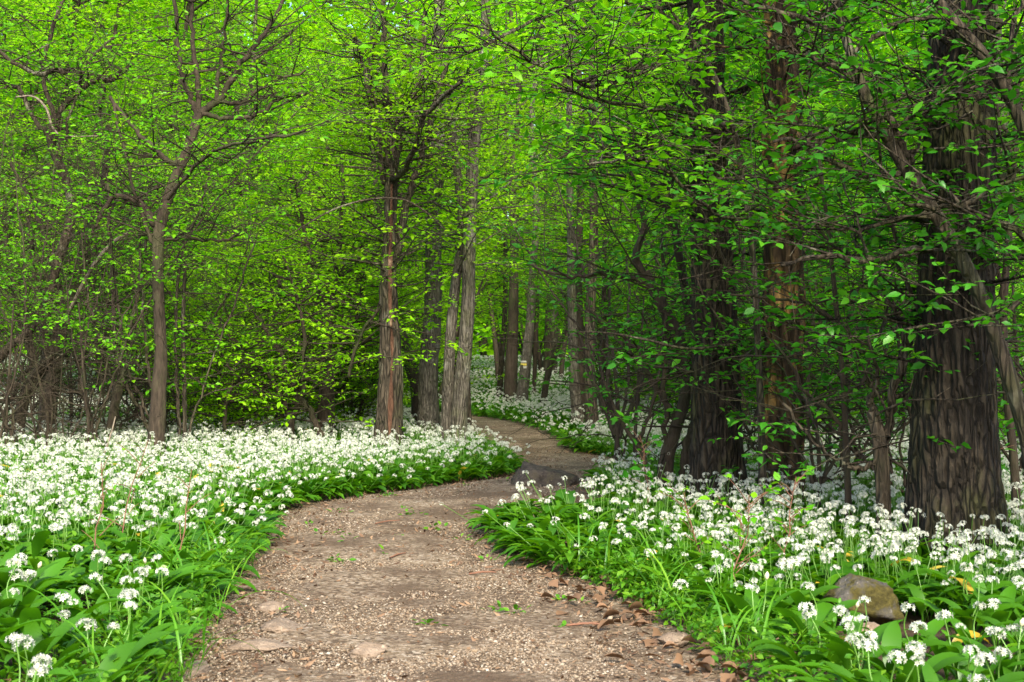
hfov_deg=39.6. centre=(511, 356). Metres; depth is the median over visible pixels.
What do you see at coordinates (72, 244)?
leafy bush
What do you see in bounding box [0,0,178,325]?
young tree
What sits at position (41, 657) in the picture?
wild garlic
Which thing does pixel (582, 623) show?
twig
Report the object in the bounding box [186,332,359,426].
leafy bush
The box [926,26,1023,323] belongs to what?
young tree
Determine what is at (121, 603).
wild garlic
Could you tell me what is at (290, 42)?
tall tree
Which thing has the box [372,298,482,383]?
leafy bush
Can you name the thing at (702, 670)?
fallen leaf
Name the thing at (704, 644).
fallen leaf
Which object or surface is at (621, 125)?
young tree
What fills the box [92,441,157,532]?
weed stem
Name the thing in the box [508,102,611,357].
young tree
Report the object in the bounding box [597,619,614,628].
fallen leaf
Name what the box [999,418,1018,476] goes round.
seedling
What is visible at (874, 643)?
wild garlic
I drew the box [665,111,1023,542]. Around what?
pollard shrub
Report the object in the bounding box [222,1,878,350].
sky
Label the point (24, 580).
wild garlic
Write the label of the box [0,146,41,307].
young tree
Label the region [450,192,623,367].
leafy bush
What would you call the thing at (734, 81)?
young tree
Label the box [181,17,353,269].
young tree
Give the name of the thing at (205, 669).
flat stone
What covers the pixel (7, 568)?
wild garlic
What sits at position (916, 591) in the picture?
wild garlic
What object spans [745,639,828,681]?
wild garlic
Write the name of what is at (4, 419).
tangled shrub
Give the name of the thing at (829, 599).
wild garlic
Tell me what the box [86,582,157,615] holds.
wild garlic
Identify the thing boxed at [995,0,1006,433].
tall tree
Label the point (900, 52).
young tree
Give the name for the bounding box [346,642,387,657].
flat stone
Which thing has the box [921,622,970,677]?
wild garlic
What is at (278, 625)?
flat stone
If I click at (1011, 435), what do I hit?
dark sapling
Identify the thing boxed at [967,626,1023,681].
wild garlic
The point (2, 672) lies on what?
wild garlic
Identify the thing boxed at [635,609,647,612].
fallen leaf
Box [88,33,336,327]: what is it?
young tree
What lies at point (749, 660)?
fallen leaf
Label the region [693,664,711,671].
fallen leaf
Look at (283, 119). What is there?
young tree
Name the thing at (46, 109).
bent pale branch
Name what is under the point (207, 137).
tree
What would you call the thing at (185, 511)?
weed stem
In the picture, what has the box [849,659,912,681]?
wild garlic
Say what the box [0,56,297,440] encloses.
tangled shrub
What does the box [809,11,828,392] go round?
tall tree
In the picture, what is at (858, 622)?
wild garlic
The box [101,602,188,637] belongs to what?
wild garlic
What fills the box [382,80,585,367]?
young tree
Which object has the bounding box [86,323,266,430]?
leafy bush
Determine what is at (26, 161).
young tree
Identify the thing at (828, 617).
wild garlic
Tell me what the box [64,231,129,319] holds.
dead branch
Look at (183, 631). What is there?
wild garlic
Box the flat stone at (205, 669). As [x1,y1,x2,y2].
[175,660,210,680]
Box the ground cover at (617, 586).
[0,477,1009,681]
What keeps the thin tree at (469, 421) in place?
on the ground at (910, 618)
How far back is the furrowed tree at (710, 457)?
6.68 m
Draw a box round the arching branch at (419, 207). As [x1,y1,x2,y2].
[283,197,444,239]
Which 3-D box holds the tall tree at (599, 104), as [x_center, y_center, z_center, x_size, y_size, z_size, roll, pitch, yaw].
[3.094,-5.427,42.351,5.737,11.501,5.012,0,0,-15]
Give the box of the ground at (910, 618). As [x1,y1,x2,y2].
[0,348,1023,681]
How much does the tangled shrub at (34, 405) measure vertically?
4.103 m
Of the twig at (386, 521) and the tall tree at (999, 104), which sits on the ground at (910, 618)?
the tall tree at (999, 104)
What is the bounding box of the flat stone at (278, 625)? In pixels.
[260,618,299,632]
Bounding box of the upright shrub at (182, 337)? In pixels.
[20,101,359,449]
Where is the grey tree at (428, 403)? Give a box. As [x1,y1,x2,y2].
[316,0,556,436]
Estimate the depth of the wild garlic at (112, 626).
3.14 m
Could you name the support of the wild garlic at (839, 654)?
on the ground at (910, 618)
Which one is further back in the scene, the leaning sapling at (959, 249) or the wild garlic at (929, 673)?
the leaning sapling at (959, 249)
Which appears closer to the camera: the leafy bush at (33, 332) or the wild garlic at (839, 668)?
the wild garlic at (839, 668)
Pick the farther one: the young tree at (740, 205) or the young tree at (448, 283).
the young tree at (448, 283)
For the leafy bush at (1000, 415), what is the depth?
9.30 m
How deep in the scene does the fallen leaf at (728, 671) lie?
3.40 m
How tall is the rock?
0.242 m
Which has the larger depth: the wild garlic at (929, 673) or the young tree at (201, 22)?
the young tree at (201, 22)
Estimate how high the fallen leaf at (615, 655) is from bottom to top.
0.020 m
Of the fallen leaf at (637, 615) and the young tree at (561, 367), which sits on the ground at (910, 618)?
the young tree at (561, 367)
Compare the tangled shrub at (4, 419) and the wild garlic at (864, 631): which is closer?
the wild garlic at (864, 631)
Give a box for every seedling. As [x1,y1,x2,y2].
[616,410,665,502]
[655,478,720,556]
[698,474,779,582]
[740,364,756,443]
[755,467,814,570]
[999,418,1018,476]
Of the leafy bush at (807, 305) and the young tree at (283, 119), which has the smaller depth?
the leafy bush at (807, 305)
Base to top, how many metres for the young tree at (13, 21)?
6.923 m
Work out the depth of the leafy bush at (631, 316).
22.94 m
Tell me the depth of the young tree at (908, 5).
11.03 m
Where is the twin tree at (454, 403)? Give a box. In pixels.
[300,0,597,442]
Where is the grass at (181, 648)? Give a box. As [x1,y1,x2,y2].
[0,504,840,681]
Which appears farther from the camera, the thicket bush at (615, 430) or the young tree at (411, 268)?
the young tree at (411, 268)
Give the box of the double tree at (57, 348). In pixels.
[0,124,224,437]
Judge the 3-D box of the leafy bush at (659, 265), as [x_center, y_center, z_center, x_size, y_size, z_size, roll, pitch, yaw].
[2.102,-0.525,10.257,3.734,2.679,3.580,0,0,-21]
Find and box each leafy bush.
[1,294,91,359]
[15,223,363,377]
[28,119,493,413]
[77,218,359,400]
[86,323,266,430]
[101,212,452,431]
[103,191,417,404]
[115,235,434,431]
[133,301,315,422]
[138,282,357,439]
[167,234,412,418]
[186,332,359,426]
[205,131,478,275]
[205,144,489,409]
[241,240,487,298]
[268,303,442,428]
[278,157,618,398]
[278,174,547,370]
[279,222,446,385]
[284,301,442,417]
[292,245,516,405]
[300,277,460,382]
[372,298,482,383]
[406,209,536,373]
[423,137,734,404]
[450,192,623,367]
[496,176,844,424]
[512,248,683,396]
[523,109,1020,447]
[551,180,678,376]
[597,256,689,392]
[598,123,912,408]
[628,120,916,405]
[746,164,1023,417]
[748,218,1023,423]
[804,164,1023,440]
[805,158,1023,422]
[808,231,1023,382]
[812,274,901,403]
[856,94,1023,358]
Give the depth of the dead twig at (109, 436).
9.18 m
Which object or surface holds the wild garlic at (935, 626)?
on the ground at (910, 618)
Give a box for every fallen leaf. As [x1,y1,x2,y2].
[540,592,554,597]
[548,579,557,586]
[556,610,567,614]
[565,593,580,600]
[594,586,605,594]
[594,594,603,602]
[595,602,607,608]
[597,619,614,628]
[599,574,611,582]
[603,609,622,618]
[604,653,625,659]
[614,614,627,621]
[619,609,635,614]
[628,601,645,609]
[631,619,651,625]
[633,610,641,618]
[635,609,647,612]
[643,638,657,646]
[644,653,665,659]
[652,627,661,635]
[662,641,676,648]
[673,653,683,665]
[681,635,695,641]
[685,662,697,670]
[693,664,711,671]
[695,642,715,649]
[696,650,721,659]
[697,656,714,665]
[700,666,714,673]
[719,661,736,668]
[719,673,736,681]
[724,666,745,673]
[735,671,747,676]
[744,652,760,662]
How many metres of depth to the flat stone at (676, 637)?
3.71 m
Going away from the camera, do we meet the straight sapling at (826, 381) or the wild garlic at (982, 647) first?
the wild garlic at (982, 647)
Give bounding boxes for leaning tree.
[268,0,503,424]
[497,2,685,404]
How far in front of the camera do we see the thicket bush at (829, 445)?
6.24 m
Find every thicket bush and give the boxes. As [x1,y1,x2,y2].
[507,214,687,466]
[669,247,915,506]
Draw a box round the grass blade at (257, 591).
[214,590,304,625]
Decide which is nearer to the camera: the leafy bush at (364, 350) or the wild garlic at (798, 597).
the wild garlic at (798, 597)
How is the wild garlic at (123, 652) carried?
on the ground at (910, 618)
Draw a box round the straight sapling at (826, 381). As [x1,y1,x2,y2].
[605,98,917,520]
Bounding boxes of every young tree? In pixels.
[0,0,123,398]
[0,0,134,281]
[0,0,155,378]
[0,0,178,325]
[0,0,182,295]
[0,0,223,400]
[0,18,75,296]
[0,54,71,308]
[0,73,50,333]
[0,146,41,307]
[1,22,46,337]
[4,0,182,373]
[7,29,185,391]
[7,150,150,389]
[8,0,235,395]
[11,41,151,295]
[25,0,335,397]
[45,81,275,328]
[68,41,214,286]
[73,1,251,354]
[79,60,367,354]
[81,0,367,323]
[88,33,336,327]
[90,0,291,270]
[95,0,316,328]
[103,16,231,283]
[122,0,296,249]
[124,0,318,286]
[141,30,329,237]
[159,51,340,294]
[179,110,351,239]
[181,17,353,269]
[233,3,406,278]
[245,71,331,244]
[270,144,370,251]
[272,74,380,232]
[281,69,370,242]
[283,103,373,234]
[287,52,373,219]
[302,31,465,373]
[304,47,466,345]
[315,68,466,268]
[316,0,511,330]
[319,39,497,346]
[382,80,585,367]
[408,172,525,332]
[410,0,562,380]
[441,35,548,374]
[462,104,587,371]
[491,197,560,339]
[507,76,649,377]
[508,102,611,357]
[521,2,677,369]
[527,0,758,301]
[545,135,672,334]
[563,108,638,350]
[574,0,849,430]
[605,0,858,406]
[611,2,747,305]
[611,73,844,331]
[617,0,758,179]
[621,4,925,440]
[631,0,839,277]
[638,3,898,247]
[639,3,923,391]
[644,3,883,216]
[724,0,916,262]
[733,0,917,163]
[749,0,1023,310]
[815,2,1019,413]
[853,0,1023,246]
[854,0,1023,243]
[869,33,926,129]
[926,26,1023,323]
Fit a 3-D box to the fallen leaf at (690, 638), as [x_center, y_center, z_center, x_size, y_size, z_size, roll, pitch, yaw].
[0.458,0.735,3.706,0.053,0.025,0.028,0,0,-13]
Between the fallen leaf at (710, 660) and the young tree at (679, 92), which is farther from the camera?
the young tree at (679, 92)
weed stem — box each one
[83,456,124,549]
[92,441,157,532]
[176,469,208,558]
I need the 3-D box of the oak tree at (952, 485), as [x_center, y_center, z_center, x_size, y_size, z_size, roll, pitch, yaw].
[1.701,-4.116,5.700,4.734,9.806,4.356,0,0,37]
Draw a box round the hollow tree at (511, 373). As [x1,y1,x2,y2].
[448,0,630,401]
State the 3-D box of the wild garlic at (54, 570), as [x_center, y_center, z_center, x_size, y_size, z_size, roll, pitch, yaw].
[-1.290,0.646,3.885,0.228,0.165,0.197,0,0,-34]
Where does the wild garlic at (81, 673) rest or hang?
on the ground at (910, 618)
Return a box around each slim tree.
[429,0,686,396]
[450,0,676,392]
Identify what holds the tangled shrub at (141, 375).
on the ground at (910, 618)
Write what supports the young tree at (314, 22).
on the ground at (910, 618)
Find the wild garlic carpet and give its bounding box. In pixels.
[0,353,1023,666]
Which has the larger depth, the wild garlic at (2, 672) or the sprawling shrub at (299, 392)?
the sprawling shrub at (299, 392)
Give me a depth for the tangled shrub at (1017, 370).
6.99 m
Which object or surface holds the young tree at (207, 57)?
on the ground at (910, 618)
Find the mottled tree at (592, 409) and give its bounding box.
[465,0,687,433]
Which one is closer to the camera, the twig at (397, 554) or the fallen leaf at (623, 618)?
the fallen leaf at (623, 618)
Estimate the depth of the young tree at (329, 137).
27.00 m
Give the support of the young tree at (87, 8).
on the ground at (910, 618)
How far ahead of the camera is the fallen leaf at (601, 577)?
4.70 m
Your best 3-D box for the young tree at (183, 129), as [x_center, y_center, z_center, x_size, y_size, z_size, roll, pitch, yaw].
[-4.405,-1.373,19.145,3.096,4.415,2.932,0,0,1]
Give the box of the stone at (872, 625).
[846,622,881,648]
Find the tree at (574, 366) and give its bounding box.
[494,0,677,422]
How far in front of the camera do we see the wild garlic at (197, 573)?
4.04 m
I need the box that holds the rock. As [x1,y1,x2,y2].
[511,461,582,486]
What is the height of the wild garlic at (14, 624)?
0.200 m
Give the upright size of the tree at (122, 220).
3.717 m
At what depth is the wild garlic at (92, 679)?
2.82 m
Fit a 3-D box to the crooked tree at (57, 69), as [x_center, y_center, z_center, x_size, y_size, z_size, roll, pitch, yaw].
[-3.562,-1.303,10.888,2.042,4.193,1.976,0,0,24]
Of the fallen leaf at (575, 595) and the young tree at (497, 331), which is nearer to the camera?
the fallen leaf at (575, 595)
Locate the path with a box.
[114,409,793,681]
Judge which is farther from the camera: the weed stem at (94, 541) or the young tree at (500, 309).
the young tree at (500, 309)
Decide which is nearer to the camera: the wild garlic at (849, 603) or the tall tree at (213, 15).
the wild garlic at (849, 603)
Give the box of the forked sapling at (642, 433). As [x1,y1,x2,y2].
[528,236,761,484]
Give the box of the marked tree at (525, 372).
[464,2,620,402]
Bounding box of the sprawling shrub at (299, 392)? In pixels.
[118,229,468,445]
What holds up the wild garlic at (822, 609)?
on the ground at (910, 618)
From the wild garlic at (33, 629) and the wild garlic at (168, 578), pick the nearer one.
the wild garlic at (33, 629)
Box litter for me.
[4,448,895,681]
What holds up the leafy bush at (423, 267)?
on the ground at (910, 618)
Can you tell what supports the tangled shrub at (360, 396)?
on the ground at (910, 618)
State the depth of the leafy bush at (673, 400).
13.76 m
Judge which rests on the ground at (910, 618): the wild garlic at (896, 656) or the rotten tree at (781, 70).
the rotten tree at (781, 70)
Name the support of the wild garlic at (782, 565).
on the ground at (910, 618)
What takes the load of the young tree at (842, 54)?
on the ground at (910, 618)
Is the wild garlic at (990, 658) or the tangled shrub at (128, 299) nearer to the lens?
the wild garlic at (990, 658)
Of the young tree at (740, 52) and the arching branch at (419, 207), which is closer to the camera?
the arching branch at (419, 207)
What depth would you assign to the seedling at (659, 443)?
6.34 m
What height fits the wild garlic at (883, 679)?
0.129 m
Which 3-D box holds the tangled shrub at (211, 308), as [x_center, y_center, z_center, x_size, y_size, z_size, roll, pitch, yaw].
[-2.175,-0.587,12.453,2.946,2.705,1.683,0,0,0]
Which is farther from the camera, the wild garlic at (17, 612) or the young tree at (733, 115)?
the young tree at (733, 115)
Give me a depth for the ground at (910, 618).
4.00 m
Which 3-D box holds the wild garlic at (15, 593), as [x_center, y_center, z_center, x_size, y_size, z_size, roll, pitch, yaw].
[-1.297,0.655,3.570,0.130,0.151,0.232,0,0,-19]
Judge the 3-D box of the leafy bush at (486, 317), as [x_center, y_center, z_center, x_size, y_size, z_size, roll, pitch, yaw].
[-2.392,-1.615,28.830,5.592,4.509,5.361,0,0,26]
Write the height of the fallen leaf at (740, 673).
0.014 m
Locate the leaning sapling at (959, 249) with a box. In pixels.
[601,0,1023,469]
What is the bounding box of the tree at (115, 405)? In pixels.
[0,134,259,446]
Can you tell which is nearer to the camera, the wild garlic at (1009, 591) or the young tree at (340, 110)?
the wild garlic at (1009, 591)
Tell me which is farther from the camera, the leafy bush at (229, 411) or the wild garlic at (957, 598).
the leafy bush at (229, 411)
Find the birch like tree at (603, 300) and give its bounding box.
[545,6,679,418]
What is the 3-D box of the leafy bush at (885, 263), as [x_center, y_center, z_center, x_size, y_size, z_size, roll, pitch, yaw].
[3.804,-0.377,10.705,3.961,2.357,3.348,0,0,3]
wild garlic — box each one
[0,550,32,572]
[0,552,57,588]
[0,557,69,608]
[0,558,30,591]
[0,558,56,593]
[0,558,66,617]
[0,565,26,572]
[0,587,22,616]
[0,607,71,647]
[0,613,90,679]
[0,617,49,664]
[0,618,19,627]
[0,619,42,642]
[0,627,64,681]
[0,669,5,675]
[1,582,29,604]
[5,632,70,681]
[9,561,75,595]
[12,635,105,681]
[13,595,42,617]
[27,653,52,681]
[33,660,110,681]
[33,662,39,681]
[39,567,84,605]
[41,609,118,657]
[44,572,142,644]
[51,592,155,645]
[53,585,130,647]
[53,627,112,679]
[54,589,145,639]
[58,641,133,670]
[61,598,108,622]
[66,549,131,600]
[76,617,171,675]
[79,626,205,681]
[84,557,146,587]
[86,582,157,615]
[96,642,146,681]
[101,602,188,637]
[101,622,176,661]
[102,567,201,627]
[103,575,160,622]
[113,588,186,633]
[114,554,195,611]
[115,565,171,620]
[115,631,172,681]
[119,553,169,589]
[123,600,185,641]
[127,570,176,619]
[130,562,226,592]
[163,565,216,591]
[679,550,724,603]
[685,564,722,588]
[690,580,765,607]
[693,590,741,632]
[700,592,769,632]
[707,600,763,631]
[711,564,786,597]
[712,571,801,631]
[721,574,812,619]
[725,624,806,673]
[745,560,824,618]
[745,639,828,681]
[752,608,820,681]
[757,581,833,656]
[758,664,865,680]
[762,556,841,610]
[774,587,841,623]
[785,608,836,648]
[786,635,895,681]
[789,660,858,681]
[792,614,904,671]
[793,600,863,642]
[794,585,839,631]
[798,620,902,670]
[799,602,863,670]
[803,677,829,681]
[804,605,877,667]
[818,637,878,681]
[840,595,885,661]
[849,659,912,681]
[851,620,969,681]
[851,621,954,675]
[852,677,874,681]
[868,669,889,681]
[887,650,943,681]
[900,601,952,660]
[904,628,1005,680]
[906,645,924,681]
[907,583,962,626]
[909,595,1011,638]
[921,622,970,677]
[921,661,991,681]
[928,575,1023,638]
[929,571,1016,604]
[935,609,993,679]
[935,610,1013,636]
[936,644,980,680]
[938,562,1003,630]
[946,601,1013,649]
[946,646,1012,677]
[947,618,1023,679]
[947,671,1023,681]
[948,597,1014,654]
[952,585,1023,653]
[956,655,1023,681]
[957,592,1023,634]
[958,571,1023,628]
[959,644,1023,681]
[966,616,1023,665]
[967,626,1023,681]
[971,575,1023,636]
[975,651,997,681]
[976,581,1023,620]
[980,624,1023,651]
[985,575,1023,590]
[989,623,1023,675]
[1008,603,1023,620]
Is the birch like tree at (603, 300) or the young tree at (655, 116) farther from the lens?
the young tree at (655, 116)
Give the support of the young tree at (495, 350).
on the ground at (910, 618)
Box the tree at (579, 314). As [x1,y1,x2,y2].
[470,0,680,421]
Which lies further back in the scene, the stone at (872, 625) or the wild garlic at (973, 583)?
the wild garlic at (973, 583)
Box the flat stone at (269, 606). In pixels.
[256,601,285,612]
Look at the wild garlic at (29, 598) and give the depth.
3.61 m
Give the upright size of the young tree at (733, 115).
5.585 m
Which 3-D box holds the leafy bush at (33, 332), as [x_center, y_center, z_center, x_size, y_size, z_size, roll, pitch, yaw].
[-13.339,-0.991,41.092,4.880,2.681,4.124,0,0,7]
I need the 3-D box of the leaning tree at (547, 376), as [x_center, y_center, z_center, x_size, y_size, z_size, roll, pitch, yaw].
[1.577,-3.550,19.531,4.283,8.695,2.704,0,0,26]
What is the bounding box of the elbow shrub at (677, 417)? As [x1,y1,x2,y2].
[459,67,893,491]
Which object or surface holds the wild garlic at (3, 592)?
on the ground at (910, 618)
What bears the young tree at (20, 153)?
on the ground at (910, 618)
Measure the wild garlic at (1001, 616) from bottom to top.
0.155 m
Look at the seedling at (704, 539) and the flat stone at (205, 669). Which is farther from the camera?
the seedling at (704, 539)
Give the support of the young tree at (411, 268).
on the ground at (910, 618)
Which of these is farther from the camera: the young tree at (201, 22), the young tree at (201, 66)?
the young tree at (201, 22)
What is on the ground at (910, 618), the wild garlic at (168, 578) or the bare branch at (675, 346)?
the wild garlic at (168, 578)
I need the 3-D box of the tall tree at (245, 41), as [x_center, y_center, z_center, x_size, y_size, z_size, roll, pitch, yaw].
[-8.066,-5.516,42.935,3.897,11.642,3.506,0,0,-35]
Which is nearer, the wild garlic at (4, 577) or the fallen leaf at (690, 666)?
the fallen leaf at (690, 666)
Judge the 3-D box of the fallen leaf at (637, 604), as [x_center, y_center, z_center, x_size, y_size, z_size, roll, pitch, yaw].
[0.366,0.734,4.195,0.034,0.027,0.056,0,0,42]
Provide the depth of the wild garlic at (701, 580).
4.08 m
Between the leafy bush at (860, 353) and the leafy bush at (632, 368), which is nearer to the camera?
the leafy bush at (860, 353)
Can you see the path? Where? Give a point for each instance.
(354, 584)
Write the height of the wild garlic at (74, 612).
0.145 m
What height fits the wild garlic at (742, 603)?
0.209 m
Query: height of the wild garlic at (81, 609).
0.218 m
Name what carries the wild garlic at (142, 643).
on the ground at (910, 618)
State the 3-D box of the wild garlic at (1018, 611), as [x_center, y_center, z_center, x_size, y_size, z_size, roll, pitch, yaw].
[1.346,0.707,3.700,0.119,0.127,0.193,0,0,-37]
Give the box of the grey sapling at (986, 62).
[771,0,1023,348]
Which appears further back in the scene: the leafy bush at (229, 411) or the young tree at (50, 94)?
the young tree at (50, 94)
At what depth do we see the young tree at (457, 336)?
29.37 m
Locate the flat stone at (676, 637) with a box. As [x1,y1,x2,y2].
[656,632,688,646]
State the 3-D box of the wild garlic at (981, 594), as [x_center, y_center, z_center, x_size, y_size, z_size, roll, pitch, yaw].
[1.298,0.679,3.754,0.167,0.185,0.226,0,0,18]
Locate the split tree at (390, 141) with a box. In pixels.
[217,0,563,450]
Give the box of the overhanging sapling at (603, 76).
[309,0,887,505]
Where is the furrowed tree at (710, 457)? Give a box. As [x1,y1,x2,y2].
[511,0,920,499]
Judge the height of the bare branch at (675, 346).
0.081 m
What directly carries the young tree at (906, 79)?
on the ground at (910, 618)
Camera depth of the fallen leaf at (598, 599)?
4.29 m
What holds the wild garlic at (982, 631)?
on the ground at (910, 618)
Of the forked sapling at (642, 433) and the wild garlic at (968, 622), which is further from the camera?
the forked sapling at (642, 433)
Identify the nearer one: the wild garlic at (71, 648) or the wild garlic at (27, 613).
the wild garlic at (71, 648)
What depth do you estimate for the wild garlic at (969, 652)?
3.09 m
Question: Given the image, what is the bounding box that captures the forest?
[0,0,1023,358]
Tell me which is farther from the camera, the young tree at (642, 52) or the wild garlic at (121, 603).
the young tree at (642, 52)
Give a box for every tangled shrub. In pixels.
[0,0,241,444]
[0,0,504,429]
[0,13,259,422]
[0,46,338,435]
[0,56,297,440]
[0,76,214,431]
[0,92,338,451]
[0,99,137,450]
[1,61,418,433]
[47,117,488,426]
[102,149,424,429]
[148,144,473,425]
[406,17,917,460]
[550,76,1020,492]
[559,2,902,466]
[567,39,1023,480]
[803,185,1023,486]
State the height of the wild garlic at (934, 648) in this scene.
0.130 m
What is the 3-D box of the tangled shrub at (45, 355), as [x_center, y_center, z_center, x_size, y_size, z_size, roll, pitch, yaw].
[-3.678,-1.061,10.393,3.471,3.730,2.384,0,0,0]
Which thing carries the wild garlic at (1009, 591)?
on the ground at (910, 618)
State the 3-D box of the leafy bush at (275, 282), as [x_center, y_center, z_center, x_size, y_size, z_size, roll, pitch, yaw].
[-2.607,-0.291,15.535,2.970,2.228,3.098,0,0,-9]
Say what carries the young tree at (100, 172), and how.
on the ground at (910, 618)
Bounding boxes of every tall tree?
[121,0,276,102]
[188,0,284,165]
[190,5,345,165]
[230,0,353,186]
[490,0,583,374]
[541,2,675,354]
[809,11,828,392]
[884,0,1019,67]
[906,10,1023,61]
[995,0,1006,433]
[996,50,1016,345]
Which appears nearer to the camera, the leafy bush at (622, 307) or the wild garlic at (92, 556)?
the wild garlic at (92, 556)
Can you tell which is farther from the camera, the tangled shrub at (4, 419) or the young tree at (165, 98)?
the young tree at (165, 98)
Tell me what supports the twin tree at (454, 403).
on the ground at (910, 618)
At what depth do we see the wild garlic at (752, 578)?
4.03 m
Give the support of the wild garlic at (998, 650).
on the ground at (910, 618)
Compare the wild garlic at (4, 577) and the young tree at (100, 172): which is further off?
the young tree at (100, 172)
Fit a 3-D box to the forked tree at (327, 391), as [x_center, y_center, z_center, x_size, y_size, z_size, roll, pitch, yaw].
[-1.344,-0.521,11.626,2.324,2.573,2.192,0,0,-39]
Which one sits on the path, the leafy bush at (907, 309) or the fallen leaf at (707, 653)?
the fallen leaf at (707, 653)
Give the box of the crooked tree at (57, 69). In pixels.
[0,0,204,441]
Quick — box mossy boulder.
[823,573,904,624]
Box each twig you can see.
[103,416,115,456]
[375,520,399,523]
[389,552,406,557]
[469,571,495,574]
[566,622,608,625]
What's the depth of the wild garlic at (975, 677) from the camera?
2.72 m
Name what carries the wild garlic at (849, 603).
on the ground at (910, 618)
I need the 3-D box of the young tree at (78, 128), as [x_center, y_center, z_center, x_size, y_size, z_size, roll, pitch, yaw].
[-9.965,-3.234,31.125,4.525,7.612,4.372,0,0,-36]
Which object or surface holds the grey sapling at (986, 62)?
on the ground at (910, 618)
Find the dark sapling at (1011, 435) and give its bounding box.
[825,41,1023,517]
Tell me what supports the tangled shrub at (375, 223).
on the ground at (910, 618)
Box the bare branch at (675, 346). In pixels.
[577,331,729,349]
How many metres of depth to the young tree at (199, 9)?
22.80 m
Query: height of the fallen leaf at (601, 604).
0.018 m
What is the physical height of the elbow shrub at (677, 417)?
2.377 m
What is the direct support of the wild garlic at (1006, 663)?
on the ground at (910, 618)
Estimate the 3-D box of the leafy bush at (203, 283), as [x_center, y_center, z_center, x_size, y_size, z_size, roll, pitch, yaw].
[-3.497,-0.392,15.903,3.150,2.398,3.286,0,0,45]
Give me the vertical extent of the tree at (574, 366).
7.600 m
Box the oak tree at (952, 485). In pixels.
[747,0,1023,563]
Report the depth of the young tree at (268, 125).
21.09 m
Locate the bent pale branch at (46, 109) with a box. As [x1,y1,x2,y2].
[16,95,97,136]
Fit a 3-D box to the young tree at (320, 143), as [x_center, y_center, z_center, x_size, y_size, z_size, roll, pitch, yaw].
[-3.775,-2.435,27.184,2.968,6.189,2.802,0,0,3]
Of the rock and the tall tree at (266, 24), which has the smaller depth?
the rock
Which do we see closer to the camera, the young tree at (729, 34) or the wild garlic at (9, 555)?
the wild garlic at (9, 555)
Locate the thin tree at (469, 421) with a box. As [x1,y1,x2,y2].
[362,0,605,432]
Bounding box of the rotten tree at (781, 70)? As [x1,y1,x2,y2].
[588,0,925,504]
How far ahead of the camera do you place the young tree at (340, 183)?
24.87 m
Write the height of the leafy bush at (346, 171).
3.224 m
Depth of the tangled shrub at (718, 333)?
6.46 m
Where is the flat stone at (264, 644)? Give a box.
[227,638,298,651]
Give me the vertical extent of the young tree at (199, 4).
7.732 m
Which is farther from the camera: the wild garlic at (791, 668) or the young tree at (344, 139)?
the young tree at (344, 139)
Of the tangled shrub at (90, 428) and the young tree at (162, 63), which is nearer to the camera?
the tangled shrub at (90, 428)
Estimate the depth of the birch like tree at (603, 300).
15.15 m
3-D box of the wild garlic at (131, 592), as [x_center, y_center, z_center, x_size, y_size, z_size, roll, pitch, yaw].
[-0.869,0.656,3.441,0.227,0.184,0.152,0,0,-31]
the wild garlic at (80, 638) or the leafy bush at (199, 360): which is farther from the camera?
the leafy bush at (199, 360)
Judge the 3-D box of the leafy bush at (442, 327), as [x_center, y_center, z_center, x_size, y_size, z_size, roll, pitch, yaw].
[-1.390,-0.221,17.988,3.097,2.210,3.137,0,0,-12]
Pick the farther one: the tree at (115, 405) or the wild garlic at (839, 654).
the tree at (115, 405)
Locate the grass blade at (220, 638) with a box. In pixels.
[183,638,264,657]
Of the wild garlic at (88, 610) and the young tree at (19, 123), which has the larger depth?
the young tree at (19, 123)
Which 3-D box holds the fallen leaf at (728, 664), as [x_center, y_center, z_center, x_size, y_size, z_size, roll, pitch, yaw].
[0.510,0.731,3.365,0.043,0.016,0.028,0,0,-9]
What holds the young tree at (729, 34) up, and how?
on the ground at (910, 618)
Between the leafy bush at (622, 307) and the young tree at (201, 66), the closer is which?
the young tree at (201, 66)
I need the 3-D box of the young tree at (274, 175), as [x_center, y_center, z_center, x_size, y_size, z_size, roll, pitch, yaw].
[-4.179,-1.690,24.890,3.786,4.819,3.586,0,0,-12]
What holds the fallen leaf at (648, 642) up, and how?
on the path
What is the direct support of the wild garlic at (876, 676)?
on the ground at (910, 618)
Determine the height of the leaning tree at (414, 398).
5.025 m
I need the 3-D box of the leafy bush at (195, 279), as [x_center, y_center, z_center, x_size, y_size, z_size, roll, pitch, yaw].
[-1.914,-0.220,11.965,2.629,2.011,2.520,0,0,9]
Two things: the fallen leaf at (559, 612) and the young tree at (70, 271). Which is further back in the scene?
the young tree at (70, 271)
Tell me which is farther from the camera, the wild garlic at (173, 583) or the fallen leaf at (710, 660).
the wild garlic at (173, 583)
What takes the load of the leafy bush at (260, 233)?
on the ground at (910, 618)
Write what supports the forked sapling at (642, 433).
on the ground at (910, 618)
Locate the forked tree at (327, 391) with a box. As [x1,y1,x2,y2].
[164,140,476,435]
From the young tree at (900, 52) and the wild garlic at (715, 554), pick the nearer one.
the wild garlic at (715, 554)
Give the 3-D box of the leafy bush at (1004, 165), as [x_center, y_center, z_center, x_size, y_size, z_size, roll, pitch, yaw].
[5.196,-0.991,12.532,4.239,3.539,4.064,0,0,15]
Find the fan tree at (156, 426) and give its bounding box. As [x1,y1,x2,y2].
[30,0,390,456]
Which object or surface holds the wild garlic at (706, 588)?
on the ground at (910, 618)
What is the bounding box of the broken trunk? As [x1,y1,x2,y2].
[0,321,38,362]
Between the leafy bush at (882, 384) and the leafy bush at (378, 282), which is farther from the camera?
the leafy bush at (378, 282)

